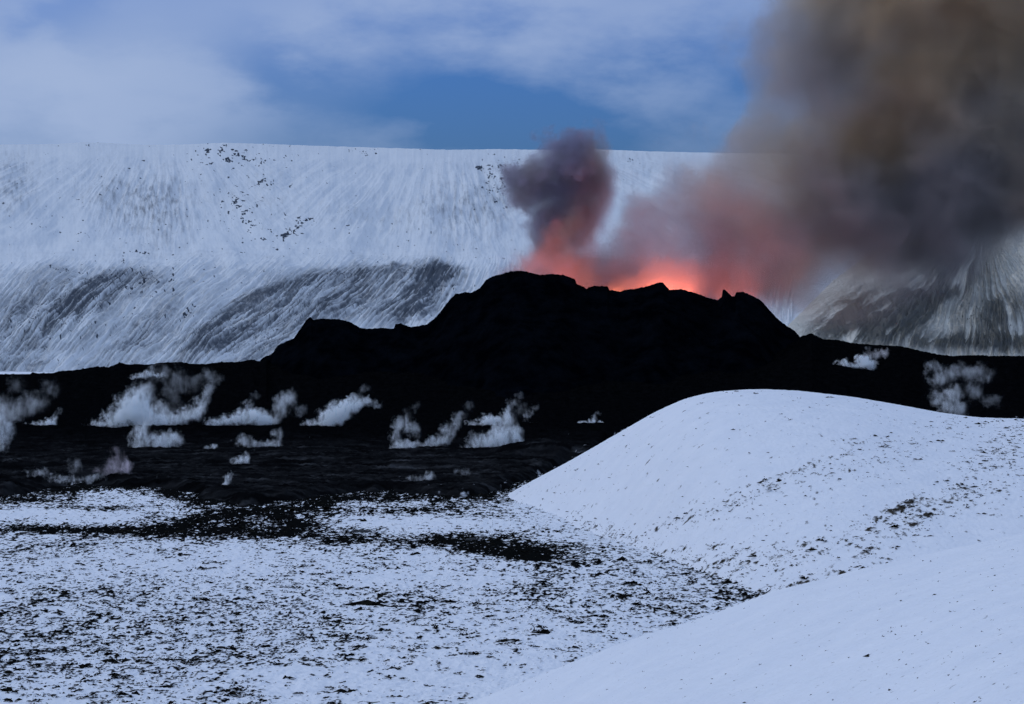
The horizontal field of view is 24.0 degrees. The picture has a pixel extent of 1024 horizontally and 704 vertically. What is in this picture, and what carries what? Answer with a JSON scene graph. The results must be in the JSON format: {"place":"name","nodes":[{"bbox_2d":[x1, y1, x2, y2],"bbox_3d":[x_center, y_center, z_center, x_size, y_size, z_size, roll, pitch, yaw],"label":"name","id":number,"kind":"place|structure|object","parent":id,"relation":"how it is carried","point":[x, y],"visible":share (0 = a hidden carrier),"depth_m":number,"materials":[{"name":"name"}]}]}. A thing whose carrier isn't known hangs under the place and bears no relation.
{"place":"outdoors","nodes":[
{"label":"outdoors","id":0,"kind":"place"},
{"bbox_2d":[0,371,54,373],"bbox_3d":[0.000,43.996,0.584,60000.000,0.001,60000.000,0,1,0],"label":"snowfield","id":1,"kind":"structure","parent":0,"point":[9,372],"depth_m":2019.13,"materials":[{"name":"white snow"}]},
{"bbox_2d":[0,466,763,703],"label":"ground","id":2,"kind":"structure","parent":0,"point":[494,673],"depth_m":351.15,"materials":[{"name":"white snow"}]},
{"bbox_2d":[350,529,369,532],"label":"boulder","id":3,"kind":"object","parent":2,"relation":"on","point":[362,530],"visible":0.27,"depth_m":455.11,"materials":[{"name":"stone"}]},
{"bbox_2d":[0,391,1023,703],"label":"scrub","id":4,"kind":"object","parent":2,"relation":"on","point":[368,637],"visible":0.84,"depth_m":339.31,"materials":[{"name":"black plant"}]},
{"bbox_2d":[0,142,1023,371],"bbox_3d":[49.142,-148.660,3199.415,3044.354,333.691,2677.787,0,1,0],"label":"mountain","id":5,"kind":"structure","parent":0,"point":[111,254],"depth_m":3144.79,"materials":[{"name":"white snow"}]},
{"bbox_2d":[0,333,1023,525],"bbox_3d":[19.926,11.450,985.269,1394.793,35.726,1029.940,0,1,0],"label":"lava field","id":6,"kind":"structure","parent":0,"point":[254,432],"depth_m":914.92,"materials":[{"name":"black stone"}]},
{"bbox_2d":[260,270,799,397],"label":"volcanic cone","id":7,"kind":"object","parent":6,"relation":"on","point":[517,334],"visible":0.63,"depth_m":1164.82,"materials":[{"name":"black stone"}]},
{"bbox_2d":[0,0,1023,157],"label":"sky","id":8,"kind":"structure","parent":0,"point":[826,77],"materials":[{"name":"blue"}]},
{"bbox_2d":[467,534,1023,703],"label":"hill","id":9,"kind":"structure","parent":0,"point":[738,644],"depth_m":172.01,"materials":[{"name":"white snow"}]},
{"bbox_2d":[508,389,1023,592],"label":"hill","id":10,"kind":"structure","parent":0,"point":[664,478],"depth_m":409.69,"materials":[{"name":"white snow"}]},
{"bbox_2d":[788,202,1023,355],"bbox_3d":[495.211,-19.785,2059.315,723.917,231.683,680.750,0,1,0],"label":"mountain","id":11,"kind":"structure","parent":0,"point":[951,284],"depth_m":1958.57,"materials":[{"name":"white snow"}]}
]}

